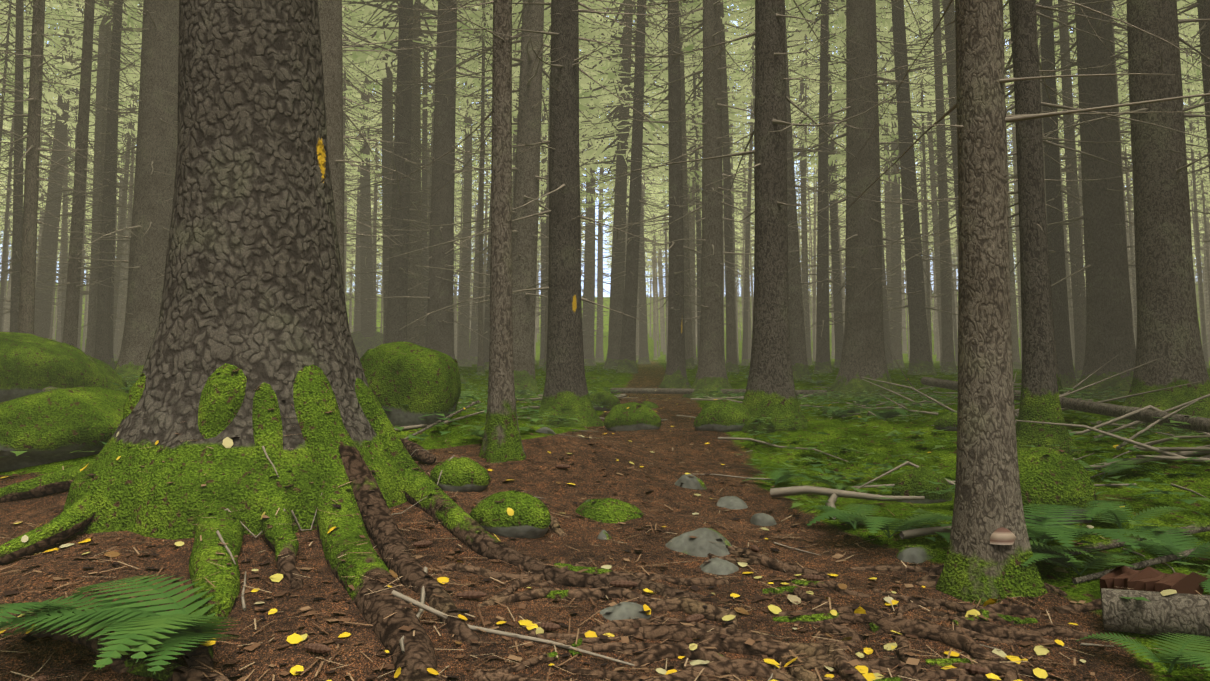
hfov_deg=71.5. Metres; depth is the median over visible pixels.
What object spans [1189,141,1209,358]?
spruce tree
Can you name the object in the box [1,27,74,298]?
spruce tree
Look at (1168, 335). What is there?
spruce
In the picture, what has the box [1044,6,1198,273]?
spruce tree
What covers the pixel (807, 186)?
spruce tree
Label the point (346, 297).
spruce tree
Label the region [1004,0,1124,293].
spruce tree
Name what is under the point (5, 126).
spruce tree
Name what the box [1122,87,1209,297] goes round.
spruce tree
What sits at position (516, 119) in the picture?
spruce tree
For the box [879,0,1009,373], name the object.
spruce tree
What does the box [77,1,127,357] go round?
spruce tree
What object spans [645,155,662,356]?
spruce tree
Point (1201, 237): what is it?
spruce tree
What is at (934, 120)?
spruce tree
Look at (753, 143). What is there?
spruce tree
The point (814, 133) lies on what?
spruce tree
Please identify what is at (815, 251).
spruce tree
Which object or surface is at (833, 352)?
spruce tree
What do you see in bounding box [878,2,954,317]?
spruce tree
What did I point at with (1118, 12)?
spruce tree
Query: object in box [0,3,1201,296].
sky
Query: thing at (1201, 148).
spruce tree
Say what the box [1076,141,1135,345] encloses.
spruce tree
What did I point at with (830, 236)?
spruce tree
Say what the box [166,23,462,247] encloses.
spruce tree
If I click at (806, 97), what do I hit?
spruce tree
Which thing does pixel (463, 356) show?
spruce tree
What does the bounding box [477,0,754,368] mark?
spruce tree
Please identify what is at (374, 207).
spruce tree
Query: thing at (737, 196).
spruce tree
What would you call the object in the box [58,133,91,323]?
spruce tree
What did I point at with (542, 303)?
spruce tree
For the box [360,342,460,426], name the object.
boulder
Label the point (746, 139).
spruce tree
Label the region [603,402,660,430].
small path boulder
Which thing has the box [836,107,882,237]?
spruce tree
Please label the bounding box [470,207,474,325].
spruce tree
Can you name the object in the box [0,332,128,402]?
mossy boulder
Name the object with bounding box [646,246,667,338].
spruce tree
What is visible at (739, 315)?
spruce tree
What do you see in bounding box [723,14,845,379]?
spruce tree
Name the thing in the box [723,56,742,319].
spruce tree
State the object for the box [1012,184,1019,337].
spruce tree
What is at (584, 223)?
spruce tree
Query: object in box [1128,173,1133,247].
spruce tree
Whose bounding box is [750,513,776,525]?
grey stone
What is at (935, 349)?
spruce tree
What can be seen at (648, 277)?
spruce tree
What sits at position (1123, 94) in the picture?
spruce tree
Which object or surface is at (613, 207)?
spruce tree
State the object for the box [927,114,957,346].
spruce tree
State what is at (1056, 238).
spruce tree
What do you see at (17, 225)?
spruce tree
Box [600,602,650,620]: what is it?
flat stone
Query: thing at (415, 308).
spruce tree
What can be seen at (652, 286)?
spruce tree
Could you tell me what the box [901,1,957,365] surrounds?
spruce tree
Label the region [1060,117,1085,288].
spruce tree
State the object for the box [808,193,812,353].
spruce tree
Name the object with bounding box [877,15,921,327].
spruce tree
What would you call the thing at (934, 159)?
spruce tree
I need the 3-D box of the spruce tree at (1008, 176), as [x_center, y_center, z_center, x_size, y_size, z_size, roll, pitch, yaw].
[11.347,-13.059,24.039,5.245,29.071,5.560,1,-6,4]
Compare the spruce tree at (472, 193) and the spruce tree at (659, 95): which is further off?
the spruce tree at (472, 193)
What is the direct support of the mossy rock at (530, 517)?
on the forest ground
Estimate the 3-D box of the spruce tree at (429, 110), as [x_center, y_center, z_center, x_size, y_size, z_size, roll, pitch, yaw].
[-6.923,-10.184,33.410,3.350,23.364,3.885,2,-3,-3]
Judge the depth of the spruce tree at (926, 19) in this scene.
29.29 m
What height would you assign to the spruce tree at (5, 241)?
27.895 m
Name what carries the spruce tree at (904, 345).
on the forest ground
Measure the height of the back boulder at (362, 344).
2.220 m
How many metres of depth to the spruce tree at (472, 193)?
65.64 m
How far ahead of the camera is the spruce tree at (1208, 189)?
47.35 m
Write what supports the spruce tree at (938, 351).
on the forest ground
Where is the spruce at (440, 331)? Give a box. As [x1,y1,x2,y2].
[365,0,521,381]
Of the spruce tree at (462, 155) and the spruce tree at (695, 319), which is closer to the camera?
the spruce tree at (462, 155)
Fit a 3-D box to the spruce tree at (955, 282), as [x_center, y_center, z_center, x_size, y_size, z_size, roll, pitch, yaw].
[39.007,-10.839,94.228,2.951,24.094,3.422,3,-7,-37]
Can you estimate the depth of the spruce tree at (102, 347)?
21.01 m
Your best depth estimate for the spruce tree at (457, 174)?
45.93 m
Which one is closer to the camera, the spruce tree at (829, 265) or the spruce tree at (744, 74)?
the spruce tree at (744, 74)
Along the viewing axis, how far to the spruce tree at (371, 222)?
80.68 m
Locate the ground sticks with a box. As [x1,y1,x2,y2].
[49,352,1209,680]
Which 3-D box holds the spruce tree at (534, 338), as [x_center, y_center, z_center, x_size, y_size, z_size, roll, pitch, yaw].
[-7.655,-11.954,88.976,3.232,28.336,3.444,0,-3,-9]
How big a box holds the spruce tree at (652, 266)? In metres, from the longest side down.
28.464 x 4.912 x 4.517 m
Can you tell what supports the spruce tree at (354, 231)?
on the forest ground
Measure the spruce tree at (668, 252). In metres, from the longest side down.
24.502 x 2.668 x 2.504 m
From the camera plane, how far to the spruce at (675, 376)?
16.71 m
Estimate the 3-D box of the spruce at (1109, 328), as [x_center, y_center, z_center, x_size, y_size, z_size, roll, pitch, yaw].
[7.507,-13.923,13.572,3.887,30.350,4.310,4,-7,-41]
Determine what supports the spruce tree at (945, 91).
on the forest ground
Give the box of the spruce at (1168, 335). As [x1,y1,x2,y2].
[1004,0,1209,435]
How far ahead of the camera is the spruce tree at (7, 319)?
72.41 m
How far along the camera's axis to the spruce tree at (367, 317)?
37.23 m
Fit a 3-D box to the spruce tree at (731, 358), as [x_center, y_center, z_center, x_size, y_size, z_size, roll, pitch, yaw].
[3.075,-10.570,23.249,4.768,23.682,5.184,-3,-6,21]
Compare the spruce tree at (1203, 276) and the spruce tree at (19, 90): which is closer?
the spruce tree at (19, 90)
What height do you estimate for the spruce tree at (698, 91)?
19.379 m
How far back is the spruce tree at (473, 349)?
40.93 m
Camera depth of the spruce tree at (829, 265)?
98.21 m
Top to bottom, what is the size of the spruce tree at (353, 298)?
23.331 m
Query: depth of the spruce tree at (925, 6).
27.49 m
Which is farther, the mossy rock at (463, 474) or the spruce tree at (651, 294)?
the spruce tree at (651, 294)
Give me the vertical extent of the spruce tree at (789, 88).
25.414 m
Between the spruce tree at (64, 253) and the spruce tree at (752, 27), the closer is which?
the spruce tree at (752, 27)
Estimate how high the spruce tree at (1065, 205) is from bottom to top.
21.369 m
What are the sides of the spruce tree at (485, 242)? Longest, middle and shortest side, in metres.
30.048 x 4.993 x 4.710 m
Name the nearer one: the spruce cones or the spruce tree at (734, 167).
the spruce cones
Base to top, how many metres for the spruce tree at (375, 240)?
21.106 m
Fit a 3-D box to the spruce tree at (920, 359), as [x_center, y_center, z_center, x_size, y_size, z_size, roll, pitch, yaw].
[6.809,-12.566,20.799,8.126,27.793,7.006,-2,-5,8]
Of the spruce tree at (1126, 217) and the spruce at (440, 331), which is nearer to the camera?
the spruce at (440, 331)
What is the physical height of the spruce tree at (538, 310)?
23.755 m
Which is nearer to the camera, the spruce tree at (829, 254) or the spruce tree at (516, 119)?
the spruce tree at (516, 119)
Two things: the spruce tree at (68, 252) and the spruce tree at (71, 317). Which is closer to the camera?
the spruce tree at (71, 317)
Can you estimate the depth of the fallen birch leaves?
2.55 m
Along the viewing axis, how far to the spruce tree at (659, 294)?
106.10 m
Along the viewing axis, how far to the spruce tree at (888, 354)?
27.67 m
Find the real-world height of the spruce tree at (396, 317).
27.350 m
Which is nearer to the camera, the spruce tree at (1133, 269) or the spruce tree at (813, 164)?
the spruce tree at (1133, 269)
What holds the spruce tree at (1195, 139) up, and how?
on the forest ground
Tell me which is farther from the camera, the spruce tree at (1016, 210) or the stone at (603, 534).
the spruce tree at (1016, 210)
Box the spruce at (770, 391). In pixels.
[560,0,893,434]
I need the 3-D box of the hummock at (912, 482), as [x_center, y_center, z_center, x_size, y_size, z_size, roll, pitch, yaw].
[1.627,0.772,4.317,0.280,0.254,0.255,-4,-6,40]
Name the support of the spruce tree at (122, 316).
on the forest ground
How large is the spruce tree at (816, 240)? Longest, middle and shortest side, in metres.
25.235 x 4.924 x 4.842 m
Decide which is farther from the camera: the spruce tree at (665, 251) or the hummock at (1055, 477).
the spruce tree at (665, 251)
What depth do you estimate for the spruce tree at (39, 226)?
61.33 m
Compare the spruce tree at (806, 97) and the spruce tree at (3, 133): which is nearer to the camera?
the spruce tree at (3, 133)
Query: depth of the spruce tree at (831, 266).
104.33 m
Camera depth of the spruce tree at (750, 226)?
89.94 m
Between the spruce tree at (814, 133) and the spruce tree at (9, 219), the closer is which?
the spruce tree at (814, 133)
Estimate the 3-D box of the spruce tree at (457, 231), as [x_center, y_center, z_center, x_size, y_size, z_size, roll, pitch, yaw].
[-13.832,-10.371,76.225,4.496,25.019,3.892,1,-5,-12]
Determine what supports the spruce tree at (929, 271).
on the forest ground
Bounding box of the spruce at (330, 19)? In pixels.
[163,0,422,296]
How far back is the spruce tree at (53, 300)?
44.30 m
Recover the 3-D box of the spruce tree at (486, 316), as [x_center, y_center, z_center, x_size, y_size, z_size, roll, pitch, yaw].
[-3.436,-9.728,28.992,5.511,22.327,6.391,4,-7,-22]
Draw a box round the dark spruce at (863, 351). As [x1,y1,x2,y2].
[785,0,955,398]
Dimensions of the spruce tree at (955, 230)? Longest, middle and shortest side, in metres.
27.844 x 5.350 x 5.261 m
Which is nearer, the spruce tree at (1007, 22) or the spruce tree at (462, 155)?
the spruce tree at (1007, 22)
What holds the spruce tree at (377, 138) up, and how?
on the forest ground
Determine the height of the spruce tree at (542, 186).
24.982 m
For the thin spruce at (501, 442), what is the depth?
4.67 m
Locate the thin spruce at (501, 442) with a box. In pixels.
[358,0,721,462]
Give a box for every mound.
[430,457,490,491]
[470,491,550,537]
[934,412,956,430]
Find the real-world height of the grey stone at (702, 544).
0.308 m
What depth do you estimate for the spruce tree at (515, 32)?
20.57 m
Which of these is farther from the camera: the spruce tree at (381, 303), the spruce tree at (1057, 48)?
the spruce tree at (381, 303)
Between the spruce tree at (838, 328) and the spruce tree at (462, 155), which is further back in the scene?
the spruce tree at (462, 155)
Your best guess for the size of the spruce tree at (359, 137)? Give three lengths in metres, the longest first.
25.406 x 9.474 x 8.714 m
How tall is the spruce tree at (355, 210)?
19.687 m
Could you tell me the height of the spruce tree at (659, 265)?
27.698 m
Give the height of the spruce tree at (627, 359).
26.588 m
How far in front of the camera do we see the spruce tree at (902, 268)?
67.74 m
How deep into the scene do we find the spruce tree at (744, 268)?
93.14 m
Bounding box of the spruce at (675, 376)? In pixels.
[581,0,753,388]
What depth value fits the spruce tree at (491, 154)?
58.92 m
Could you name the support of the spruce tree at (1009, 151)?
on the forest ground
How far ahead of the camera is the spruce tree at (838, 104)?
23.72 m
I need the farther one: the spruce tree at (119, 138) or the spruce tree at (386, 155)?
the spruce tree at (119, 138)
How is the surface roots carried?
on the forest ground
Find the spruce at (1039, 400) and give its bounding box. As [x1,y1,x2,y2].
[733,0,1209,455]
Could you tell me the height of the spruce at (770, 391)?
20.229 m
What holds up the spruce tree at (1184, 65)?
on the forest ground
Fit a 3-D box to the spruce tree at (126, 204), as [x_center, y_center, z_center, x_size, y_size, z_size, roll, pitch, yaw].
[-8.906,-16.140,20.809,9.824,35.289,9.267,-1,-7,6]
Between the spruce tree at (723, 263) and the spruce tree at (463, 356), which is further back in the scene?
the spruce tree at (723, 263)
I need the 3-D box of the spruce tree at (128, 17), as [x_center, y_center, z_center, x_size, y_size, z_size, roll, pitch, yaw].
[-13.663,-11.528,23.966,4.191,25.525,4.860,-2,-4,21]
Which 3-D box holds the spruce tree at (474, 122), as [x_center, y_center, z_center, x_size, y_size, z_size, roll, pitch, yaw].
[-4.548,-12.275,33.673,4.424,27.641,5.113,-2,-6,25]
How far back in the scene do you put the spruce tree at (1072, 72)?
33.81 m
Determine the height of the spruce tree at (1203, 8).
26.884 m
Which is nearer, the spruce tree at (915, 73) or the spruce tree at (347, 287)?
the spruce tree at (915, 73)
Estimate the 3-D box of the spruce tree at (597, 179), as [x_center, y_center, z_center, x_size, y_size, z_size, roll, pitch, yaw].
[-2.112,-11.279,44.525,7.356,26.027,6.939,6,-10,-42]
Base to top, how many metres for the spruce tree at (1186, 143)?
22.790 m
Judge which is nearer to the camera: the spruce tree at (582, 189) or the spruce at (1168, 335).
the spruce at (1168, 335)
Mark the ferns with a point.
(140, 628)
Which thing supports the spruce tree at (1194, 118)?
on the forest ground
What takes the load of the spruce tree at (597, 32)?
on the forest ground
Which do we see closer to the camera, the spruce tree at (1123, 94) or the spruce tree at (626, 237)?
the spruce tree at (1123, 94)
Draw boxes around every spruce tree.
[0,0,31,257]
[0,0,48,301]
[0,0,53,204]
[0,0,59,260]
[0,0,82,332]
[0,0,100,312]
[0,0,111,334]
[0,0,124,272]
[0,0,141,338]
[0,0,142,355]
[0,1,69,263]
[0,1,74,216]
[0,1,79,280]
[0,4,57,331]
[0,13,47,202]
[0,36,26,253]
[0,73,89,331]
[0,94,41,331]
[0,139,23,284]
[0,140,10,302]
[0,153,116,331]
[1,2,95,339]
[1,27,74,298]
[3,121,71,259]
[4,5,118,341]
[6,9,71,328]
[10,119,61,295]
[11,0,141,347]
[20,0,141,365]
[23,90,128,320]
[26,1,138,360]
[36,109,91,341]
[37,2,62,305]
[38,145,93,328]
[45,0,142,324]
[45,0,142,368]
[48,5,97,295]
[52,276,58,338]
[57,0,140,309]
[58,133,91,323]
[66,63,359,282]
[69,126,93,348]
[73,0,142,347]
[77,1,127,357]
[80,7,138,204]
[81,139,90,351]
[82,43,135,314]
[83,240,90,337]
[90,4,142,360]
[114,134,136,272]
[119,25,135,311]
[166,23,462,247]
[342,0,381,286]
[342,0,381,317]
[342,0,386,304]
[342,0,409,260]
[342,0,473,343]
[342,0,480,336]
[342,0,512,343]
[342,0,602,346]
[342,7,395,307]
[342,19,461,316]
[343,21,381,328]
[343,58,373,220]
[344,21,394,331]
[344,67,393,313]
[344,91,357,254]
[346,134,356,330]
[346,136,381,315]
[346,151,372,308]
[346,154,381,311]
[346,186,355,332]
[347,74,382,321]
[347,177,373,331]
[348,0,479,342]
[348,201,381,324]
[352,3,432,317]
[352,8,394,330]
[371,193,382,323]
[372,152,382,299]
[376,205,382,332]
[387,0,681,394]
[393,5,473,290]
[421,0,583,369]
[421,0,634,314]
[421,49,512,363]
[421,58,461,222]
[421,112,456,281]
[422,7,491,366]
[429,54,477,325]
[453,139,475,355]
[453,169,459,358]
[454,0,521,374]
[454,71,479,359]
[454,100,490,333]
[454,123,474,299]
[456,1,522,284]
[456,8,599,363]
[460,0,731,365]
[460,85,491,323]
[470,0,625,370]
[470,101,490,352]
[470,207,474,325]
[471,152,489,305]
[472,92,512,290]
[474,0,587,366]
[475,0,550,300]
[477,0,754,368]
[484,91,512,221]
[512,12,614,310]
[534,235,538,357]
[535,208,540,341]
[535,227,540,350]
[536,20,613,296]
[537,275,539,339]
[539,123,605,320]
[579,0,726,373]
[579,7,653,362]
[580,93,610,296]
[581,189,605,292]
[586,1,799,364]
[589,20,668,363]
[594,3,644,300]
[595,41,668,359]
[603,145,647,305]
[603,156,652,231]
[603,159,656,323]
[603,215,612,307]
[604,175,613,265]
[604,199,613,285]
[631,0,743,328]
[633,0,734,368]
[637,173,696,322]
[642,17,700,327]
[644,95,668,360]
[644,103,668,359]
[644,154,662,348]
[645,130,667,351]
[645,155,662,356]
[645,235,651,329]
[645,253,655,311]
[646,237,664,340]
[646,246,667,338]
[647,189,662,336]
[649,112,701,308]
[650,0,746,366]
[651,232,665,354]
[651,235,664,345]
[653,3,745,337]
[654,3,796,364]
[654,158,668,333]
[660,0,754,372]
[695,4,753,363]
[695,272,696,347]
[720,0,919,373]
[722,43,747,329]
[723,3,796,365]
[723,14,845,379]
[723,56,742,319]
[723,200,725,318]
[724,0,754,315]
[724,166,753,355]
[725,0,832,302]
[731,10,804,303]
[733,84,754,321]
[733,141,753,326]
[734,122,754,324]
[734,126,798,324]
[735,10,754,362]
[735,175,753,333]
[735,211,752,325]
[738,284,740,339]
[739,2,844,364]
[740,122,754,324]
[743,127,754,294]
[747,20,809,136]
[785,0,882,367]
[787,0,932,299]
[787,2,819,335]
[788,25,833,315]
[789,0,1008,367]
[789,13,841,329]
[792,9,880,345]
[792,90,815,283]
[794,0,885,276]
[794,153,817,319]
[795,169,808,277]
[797,5,844,314]
[799,200,809,270]
[800,1,935,369]
[800,148,831,314]
[807,129,816,361]
[807,159,830,357]
[807,169,816,342]
[807,179,830,302]
[808,176,845,342]
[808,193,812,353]
[810,182,844,328]
[811,209,842,329]
[814,178,843,334]
[817,114,883,322]
[818,130,844,304]
[826,0,958,374]
[828,2,933,327]
[829,161,845,306]
[829,166,845,278]
[829,228,845,358]
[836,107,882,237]
[838,161,845,293]
[877,0,1019,284]
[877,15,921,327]
[877,17,919,293]
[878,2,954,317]
[878,7,932,320]
[878,80,902,267]
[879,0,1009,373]
[879,0,1076,285]
[885,0,948,362]
[890,0,1013,314]
[900,190,909,360]
[900,193,908,353]
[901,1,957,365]
[904,0,1012,275]
[906,20,957,330]
[912,1,1006,295]
[915,103,936,338]
[916,0,1073,368]
[917,30,957,365]
[918,115,957,309]
[918,117,954,347]
[918,119,957,326]
[918,155,953,354]
[919,216,932,339]
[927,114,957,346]
[929,236,936,341]
[930,7,1123,334]
[931,233,952,360]
[933,28,1043,303]
[943,0,1132,394]
[948,0,1131,392]
[950,236,957,334]
[1003,0,1016,288]
[1003,0,1116,325]
[1003,0,1130,379]
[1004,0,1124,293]
[1005,0,1124,309]
[1005,0,1209,310]
[1005,71,1013,135]
[1006,107,1019,347]
[1007,14,1021,364]
[1007,96,1014,236]
[1007,147,1018,318]
[1008,18,1077,364]
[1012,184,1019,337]
[1037,0,1136,326]
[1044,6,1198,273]
[1053,0,1209,276]
[1055,0,1076,366]
[1055,68,1085,294]
[1056,1,1134,331]
[1060,84,1085,305]
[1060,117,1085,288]
[1061,72,1085,280]
[1062,16,1204,301]
[1063,44,1132,200]
[1075,11,1206,304]
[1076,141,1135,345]
[1102,0,1209,241]
[1113,6,1136,343]
[1114,2,1136,313]
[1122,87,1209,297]
[1123,0,1209,308]
[1123,178,1135,279]
[1125,0,1209,344]
[1128,3,1209,326]
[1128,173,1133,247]
[1178,8,1209,294]
[1180,16,1209,367]
[1183,16,1209,347]
[1183,73,1209,304]
[1186,104,1209,348]
[1187,76,1209,242]
[1187,145,1209,360]
[1188,181,1205,338]
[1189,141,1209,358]
[1197,217,1205,304]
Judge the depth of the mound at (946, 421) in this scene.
5.80 m
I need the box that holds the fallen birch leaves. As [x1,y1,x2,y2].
[0,339,1190,680]
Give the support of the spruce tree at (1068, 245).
on the forest ground
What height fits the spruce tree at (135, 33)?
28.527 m
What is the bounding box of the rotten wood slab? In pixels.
[1100,566,1207,594]
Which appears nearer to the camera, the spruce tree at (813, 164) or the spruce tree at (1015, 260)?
the spruce tree at (813, 164)
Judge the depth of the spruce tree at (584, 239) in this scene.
107.60 m
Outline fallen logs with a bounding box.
[42,347,1209,640]
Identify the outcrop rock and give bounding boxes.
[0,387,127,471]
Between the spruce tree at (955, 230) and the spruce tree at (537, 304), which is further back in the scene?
the spruce tree at (537, 304)
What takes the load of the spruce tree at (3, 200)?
on the forest ground
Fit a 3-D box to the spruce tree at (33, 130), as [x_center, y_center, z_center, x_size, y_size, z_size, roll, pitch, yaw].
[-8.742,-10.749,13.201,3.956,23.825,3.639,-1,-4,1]
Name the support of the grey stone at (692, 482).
on the forest ground
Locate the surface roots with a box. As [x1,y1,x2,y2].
[24,495,1135,680]
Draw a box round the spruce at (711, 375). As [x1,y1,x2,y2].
[619,0,817,397]
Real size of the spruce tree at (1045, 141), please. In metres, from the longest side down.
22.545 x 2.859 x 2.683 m
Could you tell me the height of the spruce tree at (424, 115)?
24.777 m
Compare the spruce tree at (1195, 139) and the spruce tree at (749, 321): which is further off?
the spruce tree at (749, 321)
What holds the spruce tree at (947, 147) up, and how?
on the forest ground
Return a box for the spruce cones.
[30,464,989,680]
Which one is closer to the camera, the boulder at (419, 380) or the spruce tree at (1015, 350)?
the boulder at (419, 380)
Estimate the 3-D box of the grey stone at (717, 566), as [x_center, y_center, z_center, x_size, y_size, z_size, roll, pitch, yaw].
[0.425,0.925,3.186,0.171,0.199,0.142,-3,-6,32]
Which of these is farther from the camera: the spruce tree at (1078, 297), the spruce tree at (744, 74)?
the spruce tree at (744, 74)
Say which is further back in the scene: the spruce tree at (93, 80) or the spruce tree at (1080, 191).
the spruce tree at (1080, 191)
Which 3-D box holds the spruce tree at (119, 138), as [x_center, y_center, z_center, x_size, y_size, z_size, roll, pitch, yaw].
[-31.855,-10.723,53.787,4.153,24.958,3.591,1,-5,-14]
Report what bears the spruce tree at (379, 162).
on the forest ground
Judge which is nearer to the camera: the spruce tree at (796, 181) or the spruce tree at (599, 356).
the spruce tree at (796, 181)
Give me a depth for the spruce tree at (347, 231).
75.40 m
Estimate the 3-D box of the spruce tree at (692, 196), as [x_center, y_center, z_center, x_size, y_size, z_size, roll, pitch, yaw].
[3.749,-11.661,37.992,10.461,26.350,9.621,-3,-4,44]
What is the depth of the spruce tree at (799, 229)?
74.67 m
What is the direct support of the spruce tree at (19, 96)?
on the forest ground
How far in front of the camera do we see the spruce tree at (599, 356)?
55.28 m
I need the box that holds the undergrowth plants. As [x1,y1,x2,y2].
[0,362,1209,600]
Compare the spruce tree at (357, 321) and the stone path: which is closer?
the stone path
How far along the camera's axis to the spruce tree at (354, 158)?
34.35 m
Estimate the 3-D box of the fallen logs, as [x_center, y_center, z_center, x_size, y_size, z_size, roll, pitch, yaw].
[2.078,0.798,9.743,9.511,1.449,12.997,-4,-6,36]
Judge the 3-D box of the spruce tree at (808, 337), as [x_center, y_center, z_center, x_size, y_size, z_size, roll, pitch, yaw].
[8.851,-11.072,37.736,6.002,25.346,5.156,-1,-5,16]
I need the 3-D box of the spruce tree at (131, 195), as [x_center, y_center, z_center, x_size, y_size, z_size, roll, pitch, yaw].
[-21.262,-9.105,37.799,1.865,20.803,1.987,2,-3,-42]
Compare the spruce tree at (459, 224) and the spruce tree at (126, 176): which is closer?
the spruce tree at (126, 176)
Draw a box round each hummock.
[892,466,952,503]
[1017,447,1096,525]
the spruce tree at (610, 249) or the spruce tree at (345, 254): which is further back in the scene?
the spruce tree at (610, 249)
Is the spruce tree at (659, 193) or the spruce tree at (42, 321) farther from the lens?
the spruce tree at (659, 193)
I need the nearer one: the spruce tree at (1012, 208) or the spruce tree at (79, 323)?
the spruce tree at (79, 323)
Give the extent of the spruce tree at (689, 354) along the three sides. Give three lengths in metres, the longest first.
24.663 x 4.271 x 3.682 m
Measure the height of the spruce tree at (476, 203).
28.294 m
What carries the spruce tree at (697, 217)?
on the forest ground
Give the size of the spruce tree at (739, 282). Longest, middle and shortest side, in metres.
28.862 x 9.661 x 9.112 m
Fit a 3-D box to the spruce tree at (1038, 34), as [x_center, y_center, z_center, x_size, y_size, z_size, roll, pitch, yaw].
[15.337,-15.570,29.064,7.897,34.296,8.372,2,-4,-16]
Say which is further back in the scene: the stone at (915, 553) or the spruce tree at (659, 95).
the spruce tree at (659, 95)
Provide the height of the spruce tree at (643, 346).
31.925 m
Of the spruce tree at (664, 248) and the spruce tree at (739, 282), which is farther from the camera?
the spruce tree at (739, 282)
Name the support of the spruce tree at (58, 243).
on the forest ground
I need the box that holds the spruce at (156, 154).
[36,0,178,382]
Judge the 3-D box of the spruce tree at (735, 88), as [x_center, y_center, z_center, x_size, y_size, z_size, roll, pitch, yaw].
[6.265,-13.856,44.134,8.663,31.242,9.420,0,-3,-14]
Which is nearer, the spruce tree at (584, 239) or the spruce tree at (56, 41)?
the spruce tree at (56, 41)
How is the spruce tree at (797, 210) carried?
on the forest ground
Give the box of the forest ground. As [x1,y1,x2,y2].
[0,284,1209,680]
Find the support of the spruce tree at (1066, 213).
on the forest ground
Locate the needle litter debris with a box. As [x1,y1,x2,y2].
[0,350,1202,680]
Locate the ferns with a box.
[0,368,1209,673]
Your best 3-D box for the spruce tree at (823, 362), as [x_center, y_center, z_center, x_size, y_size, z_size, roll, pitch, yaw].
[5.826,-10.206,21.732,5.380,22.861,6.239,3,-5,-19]
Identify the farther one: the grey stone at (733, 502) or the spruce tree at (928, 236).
the spruce tree at (928, 236)
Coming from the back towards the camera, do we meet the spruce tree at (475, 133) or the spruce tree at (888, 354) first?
the spruce tree at (475, 133)
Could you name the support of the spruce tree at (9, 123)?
on the forest ground
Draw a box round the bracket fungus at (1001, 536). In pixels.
[990,527,1015,544]
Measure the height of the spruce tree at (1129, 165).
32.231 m
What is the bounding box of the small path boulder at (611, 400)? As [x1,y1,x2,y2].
[589,392,620,410]
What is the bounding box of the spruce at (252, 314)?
[0,0,727,680]
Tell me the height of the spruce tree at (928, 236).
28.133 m
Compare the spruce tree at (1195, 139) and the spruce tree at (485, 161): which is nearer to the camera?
the spruce tree at (1195, 139)
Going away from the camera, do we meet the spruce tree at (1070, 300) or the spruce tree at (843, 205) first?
the spruce tree at (1070, 300)
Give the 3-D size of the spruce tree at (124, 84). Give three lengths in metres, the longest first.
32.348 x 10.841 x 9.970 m
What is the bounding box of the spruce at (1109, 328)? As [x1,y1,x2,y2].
[933,0,1200,400]
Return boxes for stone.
[536,427,555,433]
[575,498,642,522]
[597,530,610,539]
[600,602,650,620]
[665,527,731,556]
[674,474,706,489]
[699,557,738,574]
[716,496,747,509]
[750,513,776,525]
[896,544,936,562]
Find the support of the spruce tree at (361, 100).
on the forest ground
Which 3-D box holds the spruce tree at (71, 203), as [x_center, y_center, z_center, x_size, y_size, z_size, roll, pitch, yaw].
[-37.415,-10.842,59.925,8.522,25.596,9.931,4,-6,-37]
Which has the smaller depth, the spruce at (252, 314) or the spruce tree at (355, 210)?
the spruce at (252, 314)
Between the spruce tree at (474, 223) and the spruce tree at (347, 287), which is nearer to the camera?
the spruce tree at (474, 223)
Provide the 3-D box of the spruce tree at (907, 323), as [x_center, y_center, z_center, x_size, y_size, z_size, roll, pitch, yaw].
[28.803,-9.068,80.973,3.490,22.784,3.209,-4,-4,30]
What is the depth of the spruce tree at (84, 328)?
79.45 m
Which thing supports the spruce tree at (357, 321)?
on the forest ground
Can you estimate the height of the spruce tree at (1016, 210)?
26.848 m
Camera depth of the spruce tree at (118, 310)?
50.27 m
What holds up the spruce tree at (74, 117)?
on the forest ground
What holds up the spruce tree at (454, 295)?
on the forest ground
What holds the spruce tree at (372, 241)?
on the forest ground
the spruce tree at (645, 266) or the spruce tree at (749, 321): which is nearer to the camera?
the spruce tree at (749, 321)
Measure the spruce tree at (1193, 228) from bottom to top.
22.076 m
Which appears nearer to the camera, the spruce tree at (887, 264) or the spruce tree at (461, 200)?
the spruce tree at (887, 264)
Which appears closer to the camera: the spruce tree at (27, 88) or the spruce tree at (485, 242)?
the spruce tree at (27, 88)
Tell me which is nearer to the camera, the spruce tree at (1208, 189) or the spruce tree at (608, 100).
the spruce tree at (608, 100)
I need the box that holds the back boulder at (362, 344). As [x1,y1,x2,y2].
[351,331,382,358]
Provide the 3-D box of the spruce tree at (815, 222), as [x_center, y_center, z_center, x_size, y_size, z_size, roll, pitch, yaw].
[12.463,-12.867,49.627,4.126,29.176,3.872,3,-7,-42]
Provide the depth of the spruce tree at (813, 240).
112.26 m
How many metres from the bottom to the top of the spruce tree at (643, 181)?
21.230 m
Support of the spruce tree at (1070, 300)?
on the forest ground
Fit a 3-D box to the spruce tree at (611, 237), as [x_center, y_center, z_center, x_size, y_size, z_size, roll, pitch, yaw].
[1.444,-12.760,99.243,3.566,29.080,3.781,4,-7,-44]
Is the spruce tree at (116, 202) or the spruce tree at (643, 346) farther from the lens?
the spruce tree at (116, 202)
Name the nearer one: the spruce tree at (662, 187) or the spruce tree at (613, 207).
the spruce tree at (662, 187)
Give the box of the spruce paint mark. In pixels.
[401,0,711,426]
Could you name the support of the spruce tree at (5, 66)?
on the forest ground
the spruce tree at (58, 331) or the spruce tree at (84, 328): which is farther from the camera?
the spruce tree at (84, 328)
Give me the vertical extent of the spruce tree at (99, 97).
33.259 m
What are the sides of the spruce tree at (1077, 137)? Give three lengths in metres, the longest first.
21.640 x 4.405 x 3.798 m

